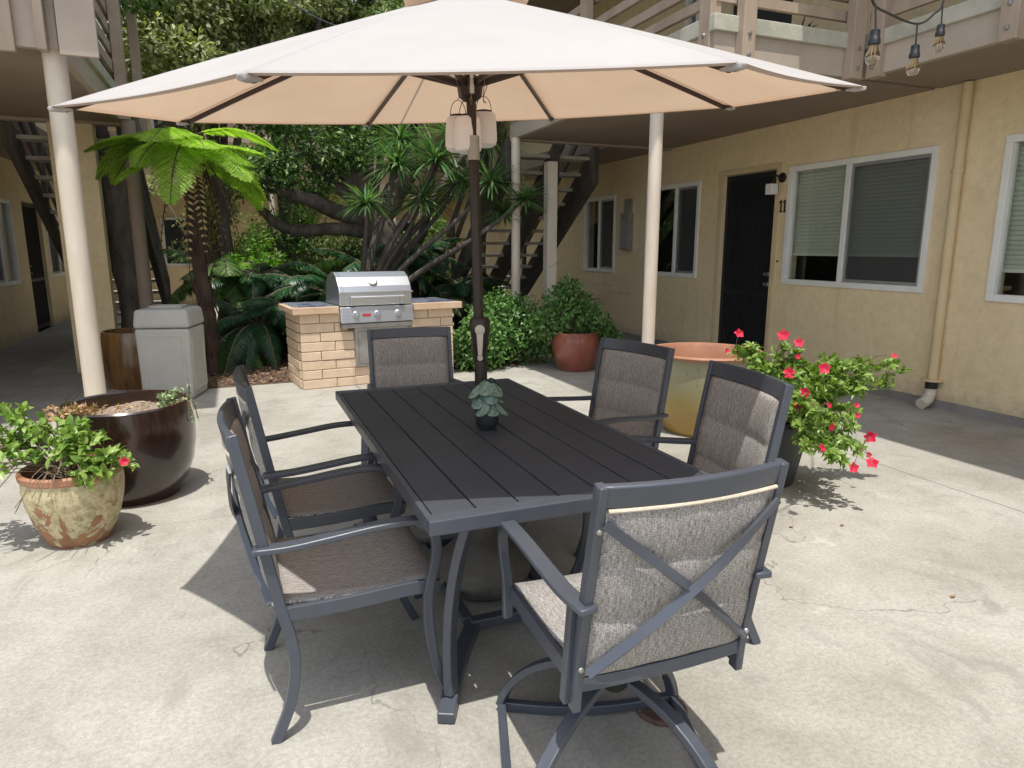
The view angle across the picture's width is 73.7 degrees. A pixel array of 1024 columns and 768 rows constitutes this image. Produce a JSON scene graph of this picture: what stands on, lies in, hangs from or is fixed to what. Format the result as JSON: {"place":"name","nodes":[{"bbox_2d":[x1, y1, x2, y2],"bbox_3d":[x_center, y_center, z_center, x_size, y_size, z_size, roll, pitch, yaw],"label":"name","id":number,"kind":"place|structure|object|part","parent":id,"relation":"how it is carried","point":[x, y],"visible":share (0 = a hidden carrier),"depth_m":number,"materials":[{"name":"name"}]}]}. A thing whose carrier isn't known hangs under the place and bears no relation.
{"place":"outdoors","nodes":[
{"label":"outdoors","id":0,"kind":"place"},
{"bbox_2d":[0,307,120,435],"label":"walkway","id":1,"kind":"structure","parent":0,"point":[20,363],"depth_m":7.91,"materials":[{"name":"concrete"}]},
{"bbox_2d":[99,0,316,334],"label":"garden tree","id":2,"kind":"object","parent":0,"point":[182,33],"visible":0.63,"depth_m":10.27,"materials":[{"name":"green plant"}]},
{"bbox_2d":[288,0,335,25],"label":"overhead cable","id":3,"kind":"object","parent":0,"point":[311,14],"visible":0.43,"depth_m":6.02,"materials":[{"name":"black plastic"}]},
{"bbox_2d":[0,304,1023,767],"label":"patio","id":4,"kind":"structure","parent":0,"point":[138,636],"depth_m":2.58,"materials":[{"name":"concrete"}]},
{"bbox_2d":[0,401,139,548],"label":"glazed planter","id":5,"kind":"object","parent":4,"relation":"on","point":[72,489],"visible":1,"depth_m":3.31,"materials":[{"name":"beige ceramic"}]},
{"bbox_2d":[0,0,153,396],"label":"apartment building","id":6,"kind":"structure","parent":4,"relation":"on","point":[52,52],"depth_m":7.38,"materials":[{"name":"yellow paint"}]},
{"bbox_2d":[0,198,20,286],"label":"window","id":7,"kind":"structure","parent":6,"relation":"in","point":[4,281],"depth_m":10.91,"materials":[{"name":"white plastic"}]},
{"bbox_2d":[21,202,50,329],"bbox_3d":[-8.566,-2.107,12.279,0.114,2.200,1.160,-5,12,-21],"label":"door","id":8,"kind":"structure","parent":6,"relation":"in","point":[28,210],"depth_m":12.39,"materials":[{"name":"black paint"}]},
{"bbox_2d":[31,204,64,276],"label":"window","id":9,"kind":"structure","parent":6,"relation":"in","point":[55,261],"depth_m":13.42,"materials":[{"name":"white plastic"}]},
{"bbox_2d":[0,36,171,324],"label":"staircase","id":10,"kind":"structure","parent":4,"relation":"on","point":[41,194],"depth_m":8.82,"materials":[{"name":"paint"}]},
{"bbox_2d":[41,384,200,507],"bbox_3d":[-2.279,0.346,4.081,0.798,0.642,0.720,-5,12,-21],"label":"glazed planter","id":11,"kind":"object","parent":4,"relation":"on","point":[154,431],"visible":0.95,"depth_m":3.91,"materials":[{"name":"brown ceramic"}]},
{"bbox_2d":[100,327,141,389],"bbox_3d":[-4.033,-0.285,7.357,0.670,0.595,0.670,-5,12,-21],"label":"glazed planter","id":12,"kind":"object","parent":4,"relation":"on","point":[121,365],"visible":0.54,"depth_m":7.06,"materials":[{"name":"orange ceramic"}]},
{"bbox_2d":[95,0,176,327],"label":"leaning tree","id":13,"kind":"object","parent":12,"relation":"in","point":[118,226],"visible":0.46,"depth_m":8.27,"materials":[{"name":"brown plant"}]},
{"bbox_2d":[133,304,207,397],"bbox_3d":[-3.373,-0.330,6.795,0.510,0.905,0.510,-2,11,-8],"label":"waste bin","id":14,"kind":"object","parent":4,"relation":"on","point":[170,340],"visible":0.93,"depth_m":6.57,"materials":[{"name":"grey concrete"}]},
{"bbox_2d":[146,127,266,313],"bbox_3d":[-5.892,-3.052,12.961,2.440,3.837,1.582,-1,11,-7],"label":"understory bush","id":15,"kind":"object","parent":4,"relation":"on","point":[213,231],"visible":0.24,"depth_m":12.86,"materials":[{"name":"green plant"}]},
{"bbox_2d":[99,54,462,306],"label":"apartment building","id":16,"kind":"structure","parent":4,"relation":"on","point":[177,271],"depth_m":17.49,"materials":[{"name":"yellow paint"}]},
{"bbox_2d":[150,119,206,135],"bbox_3d":[-8.069,-6.517,16.844,1.500,1.100,0.100,-5,12,-21],"label":"window","id":17,"kind":"structure","parent":16,"relation":"in","point":[153,125],"depth_m":16.70,"materials":[{"name":"white glass"}]},
{"bbox_2d":[160,217,219,265],"bbox_3d":[-8.069,-3.624,17.422,1.500,1.200,0.100,-5,12,-21],"label":"window","id":18,"kind":"structure","parent":16,"relation":"in","point":[173,233],"depth_m":17.25,"materials":[{"name":"white glass"}]},
{"bbox_2d":[292,221,313,301],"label":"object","id":19,"kind":"structure","parent":16,"relation":"in","point":[310,221],"depth_m":18.47,"materials":[{"name":"green plant"}]},
{"bbox_2d":[374,124,420,152],"bbox_3d":[-3.245,-6.897,18.746,1.500,1.100,0.100,-5,12,-21],"label":"window","id":20,"kind":"structure","parent":16,"relation":"in","point":[417,125],"depth_m":18.79,"materials":[{"name":"white glass"}]},
{"bbox_2d":[396,220,423,244],"bbox_3d":[-3.245,-4.004,19.324,1.500,1.200,0.100,-5,12,-21],"label":"window","id":21,"kind":"structure","parent":16,"relation":"in","point":[397,222],"depth_m":19.37,"materials":[{"name":"white glass"}]},
{"bbox_2d":[235,136,346,263],"bbox_3d":[-4.576,-3.548,14.343,2.201,4.265,2.730,6,13,29],"label":"understory bush","id":22,"kind":"object","parent":4,"relation":"on","point":[298,212],"visible":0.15,"depth_m":14.43,"materials":[{"name":"green plant"}]},
{"bbox_2d":[232,365,421,605],"bbox_3d":[-0.800,0.415,2.930,0.668,0.968,0.598,-5,12,-23],"label":"patio chair","id":23,"kind":"object","parent":4,"relation":"on","point":[342,499],"visible":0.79,"depth_m":2.76,"materials":[{"name":"fabric"}]},
{"bbox_2d":[217,397,459,743],"bbox_3d":[-0.585,0.544,2.287,0.668,0.968,0.598,-5,12,-21],"label":"patio chair","id":24,"kind":"object","parent":4,"relation":"on","point":[351,567],"visible":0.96,"depth_m":2.14,"materials":[{"name":"metal"}]},
{"bbox_2d":[207,335,519,388],"bbox_3d":[-2.607,-0.513,9.996,4.450,0.001,4.880,-5,12,-21],"label":"garden bed","id":25,"kind":"object","parent":4,"relation":"on","point":[281,375],"visible":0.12,"depth_m":7.92,"materials":[{"name":"brown soil"}]},
{"bbox_2d":[83,126,278,375],"bbox_3d":[-3.549,-1.472,7.792,1.909,2.760,1.878,8,14,35],"label":"tree fern","id":26,"kind":"object","parent":25,"relation":"on","point":[191,155],"visible":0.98,"depth_m":7.43,"materials":[{"name":"green plant"}]},
{"bbox_2d":[157,249,271,338],"bbox_3d":[-4.320,-1.217,9.870,1.585,1.441,1.524,2,11,8],"label":"palm shrub","id":27,"kind":"object","parent":25,"relation":"on","point":[234,292],"visible":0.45,"depth_m":9.43,"materials":[{"name":"green plant"}]},
{"bbox_2d":[218,345,262,370],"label":"fern","id":28,"kind":"object","parent":25,"relation":"on","point":[259,362],"visible":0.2,"depth_m":8.42,"materials":[{"name":"green plant"}]},
{"bbox_2d":[210,223,289,314],"bbox_3d":[-4.324,-1.744,11.441,1.483,1.869,1.534,-5,12,-21],"label":"understory bush","id":29,"kind":"object","parent":25,"relation":"on","point":[238,257],"visible":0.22,"depth_m":11.22,"materials":[{"name":"green plant"}]},
{"bbox_2d":[213,300,287,375],"bbox_3d":[-3.258,-0.492,8.791,1.948,1.155,1.913,-11,15,-42],"label":"cycad","id":30,"kind":"object","parent":25,"relation":"on","point":[260,336],"visible":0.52,"depth_m":8.37,"materials":[{"name":"green plant"}]},
{"bbox_2d":[211,261,326,320],"bbox_3d":[-3.607,-1.147,9.979,1.895,1.269,1.961,-6,13,-27],"label":"cycad","id":31,"kind":"object","parent":25,"relation":"on","point":[256,287],"visible":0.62,"depth_m":9.50,"materials":[{"name":"green plant"}]},
{"bbox_2d":[226,293,322,349],"bbox_3d":[-3.016,-0.688,9.209,1.857,1.058,1.948,6,13,28],"label":"cycad","id":32,"kind":"object","parent":25,"relation":"on","point":[260,307],"visible":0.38,"depth_m":8.55,"materials":[{"name":"green plant"}]},
{"bbox_2d":[218,259,344,340],"bbox_3d":[-3.609,-1.305,10.708,2.021,1.287,2.070,-3,12,-14],"label":"palm shrub","id":33,"kind":"object","parent":25,"relation":"on","point":[245,265],"visible":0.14,"depth_m":10.35,"materials":[{"name":"green plant"}]},
{"bbox_2d":[245,274,336,327],"bbox_3d":[-2.554,-0.982,9.579,2.079,1.163,2.157,2,11,10],"label":"cycad","id":34,"kind":"object","parent":25,"relation":"on","point":[312,286],"visible":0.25,"depth_m":9.04,"materials":[{"name":"green plant"}]},
{"bbox_2d":[208,0,387,302],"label":"garden tree","id":35,"kind":"object","parent":25,"relation":"on","point":[320,6],"visible":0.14,"depth_m":11.90,"materials":[{"name":"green plant"}]},
{"bbox_2d":[244,198,362,301],"bbox_3d":[-3.603,-2.203,12.203,2.231,2.508,1.544,-5,12,-21],"label":"understory bush","id":36,"kind":"object","parent":25,"relation":"on","point":[301,243],"visible":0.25,"depth_m":11.97,"materials":[{"name":"green plant"}]},
{"bbox_2d":[312,235,367,285],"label":"understory bush","id":37,"kind":"object","parent":25,"relation":"on","point":[351,250],"visible":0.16,"depth_m":11.07,"materials":[{"name":"green plant"}]},
{"bbox_2d":[301,0,404,192],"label":"garden tree","id":38,"kind":"object","parent":25,"relation":"on","point":[360,5],"visible":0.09,"depth_m":12.78,"materials":[{"name":"green plant"}]},
{"bbox_2d":[211,0,502,284],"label":"garden tree","id":39,"kind":"object","parent":25,"relation":"on","point":[275,171],"visible":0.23,"depth_m":9.63,"materials":[{"name":"green plant"}]},
{"bbox_2d":[207,338,518,386],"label":"bark chips","id":40,"kind":"object","parent":25,"relation":"on","point":[272,371],"visible":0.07,"depth_m":8.03,"materials":[{"name":"brown wood"}]},
{"bbox_2d":[308,248,448,299],"bbox_3d":[-2.043,-1.293,10.132,1.886,1.494,2.052,11,16,43],"label":"cycad","id":41,"kind":"object","parent":25,"relation":"on","point":[355,266],"visible":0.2,"depth_m":9.84,"materials":[{"name":"green plant"}]},
{"bbox_2d":[367,237,470,297],"bbox_3d":[-1.450,-1.473,10.671,1.794,1.635,1.807,9,14,38],"label":"cycad","id":42,"kind":"object","parent":25,"relation":"on","point":[429,254],"visible":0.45,"depth_m":10.25,"materials":[{"name":"green plant"}]},
{"bbox_2d":[401,208,450,297],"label":"understory bush","id":43,"kind":"object","parent":25,"relation":"on","point":[436,225],"visible":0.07,"depth_m":12.55,"materials":[{"name":"green plant"}]},
{"bbox_2d":[336,123,551,283],"bbox_3d":[-0.914,-2.084,9.264,2.874,3.424,1.914,-2,11,-8],"label":"dracaena","id":44,"kind":"object","parent":25,"relation":"on","point":[420,197],"visible":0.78,"depth_m":8.98,"materials":[{"name":"green plant"}]},
{"bbox_2d":[437,295,472,343],"bbox_3d":[-1.234,-0.713,9.955,1.504,1.146,1.365,-6,13,-26],"label":"cycad","id":45,"kind":"object","parent":25,"relation":"on","point":[459,310],"visible":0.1,"depth_m":9.58,"materials":[{"name":"green plant"}]},
{"bbox_2d":[409,265,510,339],"bbox_3d":[-0.797,-1.277,10.756,1.852,1.220,1.835,4,12,21],"label":"cycad","id":46,"kind":"object","parent":25,"relation":"on","point":[461,289],"visible":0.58,"depth_m":10.59,"materials":[{"name":"green plant"}]},
{"bbox_2d":[452,310,512,371],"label":"shrub","id":47,"kind":"object","parent":25,"relation":"on","point":[462,350],"visible":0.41,"depth_m":8.17,"materials":[{"name":"green plant"}]},
{"bbox_2d":[462,286,553,364],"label":"shrub","id":48,"kind":"object","parent":25,"relation":"on","point":[523,342],"visible":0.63,"depth_m":8.51,"materials":[{"name":"green plant"}]},
{"bbox_2d":[278,297,461,389],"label":"barbecue island","id":49,"kind":"structure","parent":4,"relation":"on","point":[325,350],"depth_m":7.25,"materials":[{"name":"beige brick"}]},
{"bbox_2d":[326,271,413,328],"bbox_3d":[-1.565,-0.944,7.518,0.816,0.575,0.685,-6,13,-28],"label":"gas grill","id":50,"kind":"object","parent":49,"relation":"in","point":[372,299],"visible":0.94,"depth_m":7.30,"materials":[{"name":"metal"}]},
{"bbox_3d":[-1.398,-0.411,7.416,0.600,0.420,0.076,-6,13,-28],"label":"access door","id":51,"kind":"part","parent":49,"relation":"part of","materials":[{"name":"metal"}]},
{"bbox_2d":[367,327,462,476],"bbox_3d":[-0.552,0.175,4.135,0.598,0.968,0.668,-4,12,-19],"label":"patio chair","id":52,"kind":"object","parent":4,"relation":"on","point":[410,356],"visible":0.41,"depth_m":4.32,"materials":[{"name":"fabric"}]},
{"bbox_2d":[425,123,506,304],"bbox_3d":[-0.574,-4.907,15.648,3.777,6.439,3.134,-5,12,-21],"label":"garden tree","id":53,"kind":"object","parent":4,"relation":"on","point":[484,246],"visible":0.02,"depth_m":16.00,"materials":[{"name":"green plant"}]},
{"bbox_2d":[438,527,530,601],"bbox_3d":[-0.123,0.675,2.975,0.410,0.430,0.410,-5,12,-21],"label":"umbrella base","id":54,"kind":"object","parent":4,"relation":"on","point":[481,580],"visible":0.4,"depth_m":2.85,"materials":[{"name":"metal"}]},
{"bbox_2d":[47,0,866,424],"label":"patio umbrella","id":55,"kind":"object","parent":54,"relation":"in","point":[411,60],"visible":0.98,"depth_m":2.44,"materials":[{"name":"beige fabric"}]},
{"bbox_2d":[445,100,465,152],"bbox_3d":[-0.220,-1.060,2.807,0.110,0.203,0.110,-5,12,-21],"label":"lantern","id":56,"kind":"object","parent":55,"relation":"hanging from","point":[450,129],"visible":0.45,"depth_m":2.77,"materials":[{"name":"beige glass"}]},
{"bbox_2d":[454,102,481,154],"bbox_3d":[-0.174,-1.013,2.687,0.110,0.203,0.110,-5,12,-21],"label":"lantern","id":57,"kind":"object","parent":55,"relation":"hanging from","point":[463,131],"visible":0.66,"depth_m":2.65,"materials":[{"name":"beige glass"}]},
{"bbox_2d":[455,75,487,104],"bbox_3d":[-0.148,-1.147,2.600,0.141,0.172,0.065,-5,12,-21],"label":"wire loop","id":58,"kind":"object","parent":55,"relation":"attached to","point":[471,83],"visible":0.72,"depth_m":2.58,"materials":[{"name":"metal"}]},
{"bbox_2d":[476,96,496,147],"bbox_3d":[-0.117,-1.097,2.857,0.110,0.203,0.110,-5,12,-21],"label":"lantern","id":59,"kind":"object","parent":55,"relation":"hanging from","point":[487,117],"visible":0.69,"depth_m":2.82,"materials":[{"name":"beige fabric"}]},
{"bbox_2d":[438,121,598,317],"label":"staircase","id":60,"kind":"structure","parent":4,"relation":"on","point":[580,190],"depth_m":10.34,"materials":[{"name":"paint"}]},
{"bbox_2d":[335,378,708,723],"bbox_3d":[-0.123,0.527,2.946,0.965,0.727,1.860,-5,12,-21],"label":"patio table","id":61,"kind":"object","parent":4,"relation":"on","point":[533,455],"visible":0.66,"depth_m":2.42,"materials":[{"name":"grey metal"}]},
{"bbox_2d":[468,377,507,429],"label":"table plant","id":62,"kind":"object","parent":61,"relation":"on","point":[489,392],"visible":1,"depth_m":2.75,"materials":[{"name":"green plant"}]},
{"bbox_2d":[523,262,628,371],"bbox_3d":[0.821,-0.818,8.258,1.377,1.288,0.628,-5,12,-21],"label":"potted plant","id":63,"kind":"object","parent":4,"relation":"on","point":[575,348],"visible":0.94,"depth_m":8.12,"materials":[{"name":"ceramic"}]},
{"bbox_2d":[549,337,674,556],"bbox_3d":[0.423,0.283,3.591,0.668,0.968,0.598,-8,14,-34],"label":"patio chair","id":64,"kind":"object","parent":4,"relation":"on","point":[628,396],"visible":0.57,"depth_m":3.66,"materials":[{"name":"fabric"}]},
{"bbox_2d":[496,458,788,767],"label":"swivel patio chair","id":65,"kind":"object","parent":4,"relation":"on","point":[665,583],"visible":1,"depth_m":1.59,"materials":[{"name":"fabric"}]},
{"bbox_2d":[646,678,659,692],"bbox_3d":[0.484,1.020,2.246,0.015,0.008,0.246,-3,12,-15],"label":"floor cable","id":66,"kind":"object","parent":4,"relation":"on","point":[652,685],"visible":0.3,"depth_m":2.29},
{"bbox_2d":[636,692,687,727],"bbox_3d":[0.481,1.042,2.199,0.164,0.014,0.164,-5,12,-21],"label":"drain cap","id":67,"kind":"object","parent":4,"relation":"on","point":[649,716],"visible":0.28,"depth_m":2.16,"materials":[{"name":"metal"}]},
{"bbox_2d":[570,360,793,644],"bbox_3d":[0.620,0.451,2.679,0.688,0.997,0.616,-3,12,-13],"label":"patio chair","id":68,"kind":"object","parent":4,"relation":"on","point":[741,419],"visible":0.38,"depth_m":2.70,"materials":[{"name":"fabric"}]},
{"bbox_2d":[657,342,762,436],"bbox_3d":[1.547,0.047,5.545,0.910,0.655,0.910,-5,12,-21],"label":"glazed planter","id":69,"kind":"object","parent":4,"relation":"on","point":[691,360],"visible":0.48,"depth_m":5.28,"materials":[{"name":"ceramic"}]},
{"bbox_2d":[435,0,1023,427],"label":"apartment building","id":70,"kind":"structure","parent":4,"relation":"on","point":[833,244],"depth_m":6.90,"materials":[{"name":"yellow paint"}]},
{"bbox_2d":[583,194,616,272],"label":"window","id":71,"kind":"structure","parent":70,"relation":"in","point":[605,206],"depth_m":11.85,"materials":[{"name":"white plastic"}]},
{"bbox_2d":[619,199,633,249],"bbox_3d":[1.841,-2.566,11.002,0.100,0.800,0.260,-5,12,-21],"label":"electric box","id":72,"kind":"object","parent":70,"relation":"attached to","point":[626,229],"visible":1,"depth_m":10.94,"materials":[{"name":"metal"}]},
{"bbox_2d":[643,180,700,277],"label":"window","id":73,"kind":"structure","parent":70,"relation":"in","point":[679,203],"depth_m":9.81,"materials":[{"name":"white plastic"}]},
{"bbox_2d":[684,0,698,26],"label":"window","id":74,"kind":"structure","parent":70,"relation":"in","point":[695,18],"depth_m":9.27,"materials":[{"name":"white glass"}]},
{"bbox_2d":[718,170,776,350],"bbox_3d":[2.968,-1.448,8.649,0.114,2.330,0.950,-5,12,-21],"label":"door","id":75,"kind":"structure","parent":70,"relation":"in","point":[749,214],"depth_m":8.65,"materials":[{"name":"black paint"}]},
{"bbox_2d":[733,0,792,23],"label":"upper door","id":76,"kind":"structure","parent":70,"relation":"in","point":[761,14],"depth_m":7.88,"materials":[{"name":"black paint"}]},
{"bbox_2d":[765,173,786,194],"bbox_3d":[3.045,-2.313,7.889,0.180,0.245,0.135,-5,12,-21],"label":"wall lamp","id":77,"kind":"object","parent":70,"relation":"attached to","point":[771,189],"visible":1,"depth_m":7.87,"materials":[{"name":"white glass"}]},
{"bbox_2d":[780,145,1023,295],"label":"window","id":78,"kind":"structure","parent":70,"relation":"in","point":[863,222],"depth_m":6.94,"materials":[{"name":"white plastic"}]},
{"bbox_2d":[865,0,944,75],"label":"string lights","id":79,"kind":"object","parent":70,"relation":"hanging from","point":[873,56],"visible":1,"depth_m":2.74,"materials":[{"name":"black plastic"}]},
{"bbox_2d":[915,81,973,408],"bbox_3d":[3.854,-1.173,6.083,0.244,2.843,0.178,-5,12,-21],"label":"drainpipe","id":80,"kind":"object","parent":70,"relation":"attached to","point":[932,381],"visible":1,"depth_m":6.06,"materials":[{"name":"beige metal"}]},
{"bbox_2d":[985,133,1023,303],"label":"window","id":81,"kind":"structure","parent":70,"relation":"in","point":[1007,252],"depth_m":5.68,"materials":[{"name":"white plastic"}]},
{"bbox_2d":[725,328,914,487],"bbox_3d":[1.785,0.145,4.157,0.959,1.007,0.847,10,15,41],"label":"flower planter","id":82,"kind":"object","parent":4,"relation":"on","point":[813,421],"visible":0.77,"depth_m":4.07,"materials":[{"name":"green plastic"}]}
]}

